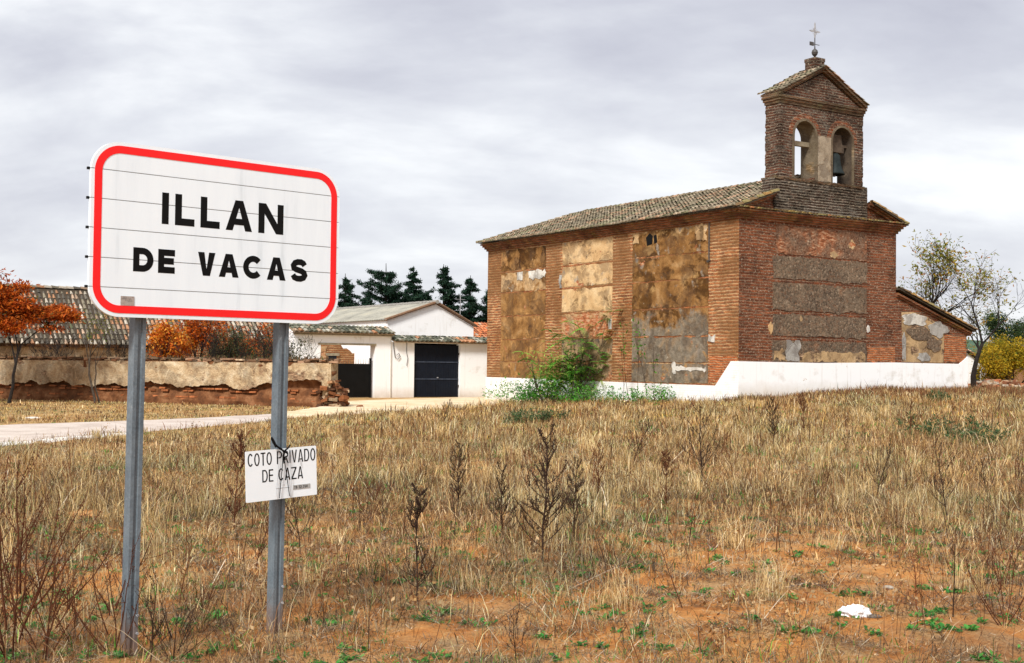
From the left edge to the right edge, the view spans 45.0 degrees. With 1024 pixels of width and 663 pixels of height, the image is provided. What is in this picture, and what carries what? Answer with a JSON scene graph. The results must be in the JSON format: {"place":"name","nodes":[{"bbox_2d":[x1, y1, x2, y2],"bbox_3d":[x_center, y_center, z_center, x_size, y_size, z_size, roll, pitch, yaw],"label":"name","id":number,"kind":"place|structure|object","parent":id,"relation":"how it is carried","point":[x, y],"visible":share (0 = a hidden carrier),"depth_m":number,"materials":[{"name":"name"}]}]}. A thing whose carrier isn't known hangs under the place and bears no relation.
{"place":"outdoors","nodes":[
{"label":"outdoors","id":0,"kind":"place"},
{"bbox_2d":[0,414,270,441],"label":"road","id":1,"kind":"structure","parent":0,"point":[21,431],"depth_m":30.23,"materials":[{"name":"beige concrete"}]},
{"bbox_2d":[0,397,1023,662],"bbox_3d":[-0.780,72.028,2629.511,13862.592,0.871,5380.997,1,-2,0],"label":"ground","id":2,"kind":"structure","parent":0,"point":[410,635],"depth_m":8.78,"materials":[{"name":"soil"}]},
{"bbox_2d":[0,267,47,325],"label":"autumn tree","id":3,"kind":"object","parent":2,"relation":"on","point":[6,303],"visible":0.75,"depth_m":46.94,"materials":[{"name":"orange plant"}]},
{"bbox_2d":[0,485,73,624],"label":"dry weed","id":4,"kind":"object","parent":2,"relation":"on","point":[16,547],"visible":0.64,"depth_m":8.02,"materials":[{"name":"brown plant"}]},
{"bbox_2d":[0,278,86,402],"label":"autumn tree","id":5,"kind":"object","parent":2,"relation":"on","point":[51,313],"visible":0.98,"depth_m":47.26,"materials":[{"name":"orange plant"}]},
{"bbox_2d":[10,320,81,356],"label":"bare shrub","id":6,"kind":"object","parent":2,"relation":"on","point":[54,349],"visible":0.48,"depth_m":53.15,"materials":[{"name":"plant"}]},
{"bbox_2d":[0,448,101,661],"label":"dry weed","id":7,"kind":"object","parent":2,"relation":"on","point":[18,559],"visible":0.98,"depth_m":6.96,"materials":[{"name":"brown plant"}]},
{"bbox_2d":[0,535,122,660],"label":"dry weed","id":8,"kind":"object","parent":2,"relation":"on","point":[47,633],"visible":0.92,"depth_m":6.92,"materials":[{"name":"brown plant"}]},
{"bbox_2d":[0,433,125,446],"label":"road edge","id":9,"kind":"object","parent":2,"relation":"on","point":[45,440],"visible":0.42,"depth_m":25.12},
{"bbox_2d":[36,553,116,645],"bbox_3d":[-2.616,1.597,7.388,0.304,0.547,0.413,-1,-2,42],"label":"dry weed","id":10,"kind":"object","parent":2,"relation":"on","point":[76,603],"visible":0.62,"depth_m":7.34,"materials":[{"name":"brown plant"}]},
{"bbox_2d":[64,509,108,518],"bbox_3d":[-4.512,1.958,13.134,0.560,0.141,0.348,0,-2,18],"label":"soil mound","id":11,"kind":"object","parent":2,"relation":"on","point":[91,513],"visible":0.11,"depth_m":13.02,"materials":[{"name":"soil"}]},
{"bbox_2d":[86,314,110,402],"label":"sapling","id":12,"kind":"object","parent":2,"relation":"on","point":[96,358],"visible":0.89,"depth_m":47.83,"materials":[{"name":"brown plant"}]},
{"bbox_2d":[78,308,119,402],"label":"sapling","id":13,"kind":"object","parent":2,"relation":"on","point":[89,376],"visible":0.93,"depth_m":47.60,"materials":[{"name":"brown plant"}]},
{"bbox_2d":[53,532,175,654],"bbox_3d":[-2.241,1.479,6.947,0.627,0.735,0.341,0,-2,14],"label":"dry weed","id":14,"kind":"object","parent":2,"relation":"on","point":[106,604],"visible":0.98,"depth_m":6.96,"materials":[{"name":"brown plant"}]},
{"bbox_2d":[0,284,272,359],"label":"tiled barn","id":15,"kind":"structure","parent":2,"relation":"on","point":[66,295],"depth_m":61.26,"materials":[{"name":"tile"}]},
{"bbox_2d":[100,322,175,356],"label":"bare shrub","id":16,"kind":"object","parent":2,"relation":"on","point":[108,345],"visible":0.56,"depth_m":52.66,"materials":[{"name":"plant"}]},
{"bbox_2d":[126,562,176,660],"bbox_3d":[-1.993,1.561,6.845,0.271,0.564,0.228,1,-2,-13],"label":"dry weed","id":17,"kind":"object","parent":2,"relation":"on","point":[148,601],"visible":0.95,"depth_m":6.84,"materials":[{"name":"brown plant"}]},
{"bbox_2d":[146,319,205,359],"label":"yellow shrub","id":18,"kind":"object","parent":2,"relation":"on","point":[161,331],"visible":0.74,"depth_m":54.35,"materials":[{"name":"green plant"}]},
{"bbox_2d":[0,356,363,406],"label":"crumbling plaster wall","id":19,"kind":"structure","parent":2,"relation":"on","point":[197,380],"depth_m":48.10,"materials":[{"name":"paint"}]},
{"bbox_2d":[0,352,339,362],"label":"wall top growth","id":20,"kind":"object","parent":19,"relation":"on","point":[251,357],"depth_m":47.62,"materials":[{"name":"brown plant"}]},
{"bbox_2d":[143,590,231,662],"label":"dry weed","id":21,"kind":"object","parent":2,"relation":"on","point":[168,628],"visible":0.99,"depth_m":6.81,"materials":[{"name":"brown plant"}]},
{"bbox_2d":[165,330,234,357],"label":"bare shrub","id":22,"kind":"object","parent":2,"relation":"on","point":[214,345],"visible":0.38,"depth_m":52.18,"materials":[{"name":"brown plant"}]},
{"bbox_2d":[168,319,249,357],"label":"rusty tree","id":23,"kind":"object","parent":2,"relation":"on","point":[190,327],"visible":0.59,"depth_m":55.22,"materials":[{"name":"orange plant"}]},
{"bbox_2d":[177,575,240,632],"bbox_3d":[-1.883,1.662,7.596,0.310,0.383,0.392,0,-2,12],"label":"dry weed","id":24,"kind":"object","parent":2,"relation":"on","point":[209,599],"visible":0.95,"depth_m":7.57,"materials":[{"name":"brown plant"}]},
{"bbox_2d":[84,142,339,656],"bbox_3d":[-1.760,0.500,7.340,1.648,3.084,0.115,2,-2,-42],"label":"town sign","id":25,"kind":"object","parent":2,"relation":"on","point":[178,234],"visible":1,"depth_m":7.25,"materials":[{"name":"metal"}]},
{"bbox_2d":[245,437,316,502],"bbox_3d":[-1.395,0.828,7.539,0.499,0.383,0.037,-1,0,-42],"label":"hunting sign","id":26,"kind":"object","parent":25,"relation":"attached to","point":[279,473],"visible":1,"depth_m":7.54,"materials":[{"name":"metal"}]},
{"bbox_2d":[198,320,254,358],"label":"bare shrub","id":27,"kind":"object","parent":2,"relation":"on","point":[229,350],"visible":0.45,"depth_m":52.85,"materials":[{"name":"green plant"}]},
{"bbox_2d":[223,429,250,529],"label":"dry weed","id":28,"kind":"object","parent":2,"relation":"on","point":[240,455],"visible":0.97,"depth_m":12.15,"materials":[{"name":"brown plant"}]},
{"bbox_2d":[222,322,290,356],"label":"rusty tree","id":29,"kind":"object","parent":2,"relation":"on","point":[264,328],"visible":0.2,"depth_m":56.92,"materials":[{"name":"orange plant"}]},
{"bbox_2d":[244,519,268,569],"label":"dry weed","id":30,"kind":"object","parent":2,"relation":"on","point":[259,551],"visible":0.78,"depth_m":9.78,"materials":[{"name":"brown plant"}]},
{"bbox_2d":[219,327,298,358],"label":"bare shrub","id":31,"kind":"object","parent":2,"relation":"on","point":[263,346],"visible":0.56,"depth_m":52.45,"materials":[{"name":"brown plant"}]},
{"bbox_2d":[186,336,353,363],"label":"ruined courtyard wall","id":32,"kind":"structure","parent":2,"relation":"on","point":[339,352],"depth_m":64.76,"materials":[{"name":"brick"},{"name":"plaster"}]},
{"bbox_2d":[229,324,314,358],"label":"bare shrub","id":33,"kind":"object","parent":2,"relation":"on","point":[294,354],"visible":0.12,"depth_m":54.49,"materials":[{"name":"brown plant"}]},
{"bbox_2d":[285,496,323,552],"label":"dry weed","id":34,"kind":"object","parent":2,"relation":"on","point":[295,519],"visible":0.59,"depth_m":10.74,"materials":[{"name":"brown plant"}]},
{"bbox_2d":[288,334,321,358],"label":"bare shrub","id":35,"kind":"object","parent":2,"relation":"on","point":[311,350],"visible":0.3,"depth_m":50.77,"materials":[{"name":"white plant"}]},
{"bbox_2d":[338,425,353,468],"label":"dry weed","id":36,"kind":"object","parent":2,"relation":"on","point":[345,436],"visible":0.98,"depth_m":18.12,"materials":[{"name":"brown plant"}]},
{"bbox_2d":[337,273,361,307],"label":"cedar tree","id":37,"kind":"object","parent":2,"relation":"on","point":[347,295],"visible":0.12,"depth_m":95.95,"materials":[{"name":"green plant"}]},
{"bbox_2d":[359,291,372,305],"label":"cedar tree","id":38,"kind":"object","parent":2,"relation":"on","point":[365,297],"visible":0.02,"depth_m":106.09,"materials":[{"name":"green plant"}]},
{"bbox_2d":[349,475,403,521],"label":"dry weed","id":39,"kind":"object","parent":2,"relation":"on","point":[377,493],"visible":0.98,"depth_m":12.85,"materials":[{"name":"brown plant"}]},
{"bbox_2d":[289,295,486,397],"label":"white farm building","id":40,"kind":"structure","parent":2,"relation":"on","point":[433,348],"depth_m":61.25,"materials":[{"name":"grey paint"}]},
{"bbox_2d":[414,345,435,396],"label":"door","id":41,"kind":"structure","parent":40,"relation":"in","point":[424,355],"depth_m":60.91,"materials":[{"name":"blue paint"}]},
{"bbox_2d":[435,345,458,396],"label":"door","id":42,"kind":"structure","parent":40,"relation":"in","point":[447,362],"depth_m":61.58,"materials":[{"name":"blue paint"}]},
{"bbox_2d":[352,268,435,305],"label":"cedar tree","id":43,"kind":"object","parent":2,"relation":"on","point":[391,294],"visible":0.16,"depth_m":96.76,"materials":[{"name":"green plant"}]},
{"bbox_2d":[270,397,520,417],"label":"yard","id":44,"kind":"structure","parent":2,"relation":"on","point":[410,403],"depth_m":48.25,"materials":[{"name":"white concrete"}]},
{"bbox_2d":[389,482,437,600],"bbox_3d":[-0.665,1.477,8.659,0.310,0.849,0.254,-2,-3,35],"label":"dry weed","id":45,"kind":"object","parent":2,"relation":"on","point":[419,508],"visible":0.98,"depth_m":8.62,"materials":[{"name":"brown plant"}]},
{"bbox_2d":[401,266,428,299],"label":"cedar tree","id":46,"kind":"object","parent":2,"relation":"on","point":[412,278],"visible":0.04,"depth_m":100.03,"materials":[{"name":"green plant"}]},
{"bbox_2d":[434,398,451,428],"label":"dry weed","id":47,"kind":"object","parent":2,"relation":"on","point":[446,410],"visible":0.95,"depth_m":31.08,"materials":[{"name":"beige plant"}]},
{"bbox_2d":[435,264,475,314],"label":"cedar tree","id":48,"kind":"object","parent":2,"relation":"on","point":[449,298],"visible":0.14,"depth_m":94.89,"materials":[{"name":"green plant"}]},
{"bbox_2d":[449,440,466,513],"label":"dry weed","id":49,"kind":"object","parent":2,"relation":"on","point":[458,476],"visible":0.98,"depth_m":13.55,"materials":[{"name":"brown plant"}]},
{"bbox_2d":[457,275,486,322],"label":"cedar tree","id":50,"kind":"object","parent":2,"relation":"on","point":[471,313],"visible":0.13,"depth_m":97.84,"materials":[{"name":"green plant"}]},
{"bbox_2d":[473,322,486,336],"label":"tile roofed house","id":51,"kind":"structure","parent":2,"relation":"on","point":[480,330],"depth_m":75.54,"materials":[{"name":"orange tile"}]},
{"bbox_2d":[477,289,487,322],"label":"cedar tree","id":52,"kind":"object","parent":2,"relation":"on","point":[485,299],"visible":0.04,"depth_m":98.94,"materials":[{"name":"green plant"}]},
{"bbox_2d":[485,461,522,533],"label":"dry weed","id":53,"kind":"object","parent":2,"relation":"on","point":[502,494],"visible":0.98,"depth_m":11.16,"materials":[{"name":"brown plant"}]},
{"bbox_2d":[0,382,1023,645],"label":"tall straw","id":54,"kind":"object","parent":2,"relation":"on","point":[612,402],"visible":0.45,"depth_m":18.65,"materials":[{"name":"beige plant"}]},
{"bbox_2d":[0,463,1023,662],"bbox_3d":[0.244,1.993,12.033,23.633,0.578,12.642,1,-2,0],"label":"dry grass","id":55,"kind":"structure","parent":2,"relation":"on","point":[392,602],"depth_m":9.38,"materials":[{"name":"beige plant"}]},
{"bbox_2d":[0,385,1023,662],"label":"dead stalks","id":56,"kind":"object","parent":2,"relation":"on","point":[626,413],"visible":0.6,"depth_m":17.32,"materials":[{"name":"brown plant"}]},
{"bbox_2d":[0,434,1023,662],"bbox_3d":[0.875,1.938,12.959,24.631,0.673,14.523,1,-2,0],"label":"thin grass","id":57,"kind":"structure","parent":2,"relation":"on","point":[462,543],"depth_m":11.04,"materials":[{"name":"beige plant"}]},
{"bbox_2d":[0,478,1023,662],"bbox_3d":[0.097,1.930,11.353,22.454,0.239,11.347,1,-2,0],"label":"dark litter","id":58,"kind":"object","parent":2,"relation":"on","point":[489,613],"visible":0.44,"depth_m":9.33,"materials":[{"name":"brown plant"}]},
{"bbox_2d":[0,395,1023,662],"bbox_3d":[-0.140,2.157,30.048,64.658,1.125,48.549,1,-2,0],"label":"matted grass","id":59,"kind":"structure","parent":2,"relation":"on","point":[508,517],"depth_m":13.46,"materials":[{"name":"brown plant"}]},
{"bbox_2d":[0,402,1023,662],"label":"green ground cover","id":60,"kind":"object","parent":2,"relation":"on","point":[836,614],"visible":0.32,"depth_m":8.42,"materials":[{"name":"green plant"}]},
{"bbox_2d":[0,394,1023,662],"bbox_3d":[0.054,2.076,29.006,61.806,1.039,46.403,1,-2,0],"label":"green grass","id":61,"kind":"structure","parent":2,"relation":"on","point":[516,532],"depth_m":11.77,"materials":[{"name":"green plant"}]},
{"bbox_2d":[0,388,1023,616],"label":"weed thicket","id":62,"kind":"object","parent":2,"relation":"on","point":[596,539],"visible":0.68,"depth_m":13.31,"materials":[{"name":"brown plant"}]},
{"bbox_2d":[0,391,1023,455],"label":"golden straw","id":63,"kind":"object","parent":2,"relation":"on","point":[555,416],"visible":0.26,"depth_m":34.51,"materials":[{"name":"beige plant"}]},
{"bbox_2d":[1,403,1023,662],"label":"dry leaf clumps","id":64,"kind":"object","parent":2,"relation":"on","point":[807,591],"visible":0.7,"depth_m":9.50,"materials":[{"name":"brown plant"}]},
{"bbox_2d":[500,608,529,660],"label":"dry weed","id":65,"kind":"object","parent":2,"relation":"on","point":[510,630],"visible":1,"depth_m":7.02,"materials":[{"name":"brown plant"}]},
{"bbox_2d":[8,460,1023,662],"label":"clods","id":66,"kind":"object","parent":2,"relation":"on","point":[707,657],"visible":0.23,"depth_m":8.52,"materials":[{"name":"soil"}]},
{"bbox_2d":[502,407,540,423],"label":"green clump","id":67,"kind":"object","parent":2,"relation":"on","point":[520,415],"visible":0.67,"depth_m":34.31,"materials":[{"name":"green plant"}]},
{"bbox_2d":[482,371,572,401],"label":"green bush","id":68,"kind":"object","parent":2,"relation":"on","point":[524,394],"visible":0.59,"depth_m":52.02,"materials":[{"name":"green plant"}]},
{"bbox_2d":[511,422,571,563],"bbox_3d":[0.231,1.341,10.145,0.500,1.216,0.416,0,0,-21],"label":"dry weed","id":69,"kind":"object","parent":2,"relation":"on","point":[547,461],"visible":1,"depth_m":10.13,"materials":[{"name":"brown plant"}]},
{"bbox_2d":[529,406,570,421],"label":"green clump","id":70,"kind":"object","parent":2,"relation":"on","point":[546,416],"visible":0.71,"depth_m":34.85,"materials":[{"name":"green plant"}]},
{"bbox_2d":[515,309,620,400],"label":"leafy shrub","id":71,"kind":"object","parent":2,"relation":"on","point":[570,376],"visible":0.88,"depth_m":50.24,"materials":[{"name":"green plant"}]},
{"bbox_2d":[558,457,594,537],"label":"dry weed","id":72,"kind":"object","parent":2,"relation":"on","point":[576,487],"visible":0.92,"depth_m":11.55,"materials":[{"name":"brown plant"}]},
{"bbox_2d":[553,376,632,402],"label":"green bush","id":73,"kind":"object","parent":2,"relation":"on","point":[579,396],"visible":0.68,"depth_m":49.05,"materials":[{"name":"green plant"}]},
{"bbox_2d":[590,441,605,497],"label":"dry weed","id":74,"kind":"object","parent":2,"relation":"on","point":[597,473],"visible":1,"depth_m":14.65,"materials":[{"name":"brown plant"}]},
{"bbox_2d":[621,417,653,464],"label":"dry weed","id":75,"kind":"object","parent":2,"relation":"on","point":[649,426],"visible":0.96,"depth_m":19.95,"materials":[{"name":"brown plant"}]},
{"bbox_2d":[619,313,657,396],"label":"climbing stems","id":76,"kind":"object","parent":2,"relation":"on","point":[623,348],"visible":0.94,"depth_m":46.89,"materials":[{"name":"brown plant"}]},
{"bbox_2d":[606,383,681,402],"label":"green bush","id":77,"kind":"object","parent":2,"relation":"on","point":[633,396],"visible":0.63,"depth_m":45.85,"materials":[{"name":"green plant"}]},
{"bbox_2d":[652,450,675,513],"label":"dry weed","id":78,"kind":"object","parent":2,"relation":"on","point":[665,465],"visible":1,"depth_m":13.84,"materials":[{"name":"brown plant"}]},
{"bbox_2d":[675,394,720,485],"bbox_3d":[2.540,1.504,16.644,0.569,1.304,0.645,-1,-2,38],"label":"dry weed","id":79,"kind":"object","parent":2,"relation":"on","point":[701,455],"visible":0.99,"depth_m":16.64,"materials":[{"name":"brown plant"}]},
{"bbox_2d":[476,23,977,401],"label":"church","id":80,"kind":"structure","parent":2,"relation":"on","point":[780,277],"depth_m":46.75,"materials":[{"name":"brick"}]},
{"bbox_2d":[833,135,844,176],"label":"church bell","id":81,"kind":"object","parent":80,"relation":"hanging from","point":[838,148],"visible":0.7,"depth_m":46.61,"materials":[{"name":"grey metal"}]},
{"bbox_2d":[719,430,744,472],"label":"dry weed","id":82,"kind":"object","parent":2,"relation":"on","point":[728,453],"visible":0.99,"depth_m":18.30,"materials":[{"name":"brown plant"}]},
{"bbox_2d":[764,395,780,441],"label":"dry weed","id":83,"kind":"object","parent":2,"relation":"on","point":[773,423],"visible":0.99,"depth_m":24.58,"materials":[{"name":"brown plant"}]},
{"bbox_2d":[796,394,810,431],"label":"dry weed","id":84,"kind":"object","parent":2,"relation":"on","point":[801,403],"visible":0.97,"depth_m":26.62,"materials":[{"name":"brown plant"}]},
{"bbox_2d":[838,604,871,617],"bbox_3d":[2.253,1.867,8.140,0.235,0.144,0.167,1,-2,-13],"label":"plastic bag","id":85,"kind":"object","parent":2,"relation":"on","point":[857,609],"visible":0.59,"depth_m":8.10,"materials":[{"name":"white plastic"}]},
{"bbox_2d":[866,614,881,617],"bbox_3d":[2.370,1.868,8.105,0.106,0.036,0.084,1,-2,-3],"label":"stone","id":86,"kind":"object","parent":2,"relation":"on","point":[872,616],"visible":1,"depth_m":8.08,"materials":[{"name":"grey stone"}]},
{"bbox_2d":[725,380,1023,401],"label":"dead weed belt","id":87,"kind":"object","parent":2,"relation":"on","point":[1001,389],"visible":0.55,"depth_m":43.99,"materials":[{"name":"brown plant"}]},
{"bbox_2d":[862,441,896,500],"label":"dry weed","id":88,"kind":"object","parent":2,"relation":"on","point":[889,454],"visible":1,"depth_m":15.48,"materials":[{"name":"brown plant"}]},
{"bbox_2d":[889,507,903,531],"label":"dry weed","id":89,"kind":"object","parent":2,"relation":"on","point":[898,520],"visible":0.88,"depth_m":12.15,"materials":[{"name":"brown plant"}]},
{"bbox_2d":[892,382,924,438],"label":"dry weed","id":90,"kind":"object","parent":2,"relation":"on","point":[911,419],"visible":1,"depth_m":25.44,"materials":[{"name":"brown plant"}]},
{"bbox_2d":[893,411,970,437],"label":"green clump","id":91,"kind":"object","parent":2,"relation":"on","point":[929,428],"visible":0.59,"depth_m":26.32,"materials":[{"name":"green plant"}]},
{"bbox_2d":[924,388,958,401],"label":"green clump","id":92,"kind":"object","parent":2,"relation":"on","point":[940,395],"visible":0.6,"depth_m":37.92,"materials":[{"name":"green plant"}]},
{"bbox_2d":[924,432,965,514],"bbox_3d":[4.822,1.602,13.845,0.438,0.968,0.392,-1,-2,37],"label":"dry weed","id":93,"kind":"object","parent":2,"relation":"on","point":[935,480],"visible":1,"depth_m":13.82,"materials":[{"name":"brown plant"}]},
{"bbox_2d":[896,229,1017,354],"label":"ash tree","id":94,"kind":"object","parent":2,"relation":"on","point":[946,257],"visible":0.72,"depth_m":62.65,"materials":[{"name":"green plant"}]},
{"bbox_2d":[921,249,1023,387],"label":"bare tree","id":95,"kind":"object","parent":2,"relation":"on","point":[974,368],"visible":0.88,"depth_m":57.38,"materials":[{"name":"grey plant"}]},
{"bbox_2d":[936,410,1014,444],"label":"green clump","id":96,"kind":"object","parent":2,"relation":"on","point":[973,432],"visible":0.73,"depth_m":24.80,"materials":[{"name":"green plant"}]},
{"bbox_2d":[963,549,1007,587],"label":"dry weed","id":97,"kind":"object","parent":2,"relation":"on","point":[986,566],"visible":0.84,"depth_m":9.32,"materials":[{"name":"brown plant"}]},
{"bbox_2d":[974,456,1002,492],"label":"dry weed","id":98,"kind":"object","parent":2,"relation":"on","point":[981,475],"visible":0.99,"depth_m":15.32,"materials":[{"name":"brown plant"}]},
{"bbox_2d":[961,517,1023,625],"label":"dry weed","id":99,"kind":"object","parent":2,"relation":"on","point":[995,571],"visible":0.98,"depth_m":7.98,"materials":[{"name":"brown plant"}]},
{"bbox_2d":[966,349,1023,384],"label":"white hut","id":100,"kind":"object","parent":2,"relation":"on","point":[972,358],"visible":0.02,"depth_m":69.83,"materials":[{"name":"paint"}]},
{"bbox_2d":[968,379,1023,387],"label":"brick rubble heap","id":101,"kind":"object","parent":2,"relation":"on","point":[999,381],"visible":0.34,"depth_m":59.70,"materials":[{"name":"brick"}]},
{"bbox_2d":[970,333,1023,382],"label":"golden bush","id":102,"kind":"object","parent":2,"relation":"on","point":[996,358],"visible":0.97,"depth_m":65.37,"materials":[{"name":"yellow plant"}]},
{"bbox_2d":[976,305,1023,368],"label":"green tree","id":103,"kind":"object","parent":2,"relation":"on","point":[1016,329],"visible":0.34,"depth_m":83.65,"materials":[{"name":"green plant"}]},
{"bbox_2d":[1008,468,1023,499],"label":"dry weed","id":104,"kind":"object","parent":2,"relation":"on","point":[1018,483],"visible":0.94,"depth_m":14.86,"materials":[{"name":"brown plant"}]},
{"bbox_2d":[0,0,1023,343],"label":"sky","id":105,"kind":"structure","parent":0,"point":[441,128],"materials":[{"name":"grey"}]},
{"bbox_2d":[966,339,1020,368],"bbox_3d":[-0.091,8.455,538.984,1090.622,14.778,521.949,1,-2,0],"label":"hill","id":106,"kind":"structure","parent":0,"point":[971,342],"depth_m":403.35,"materials":[{"name":"green plant"}]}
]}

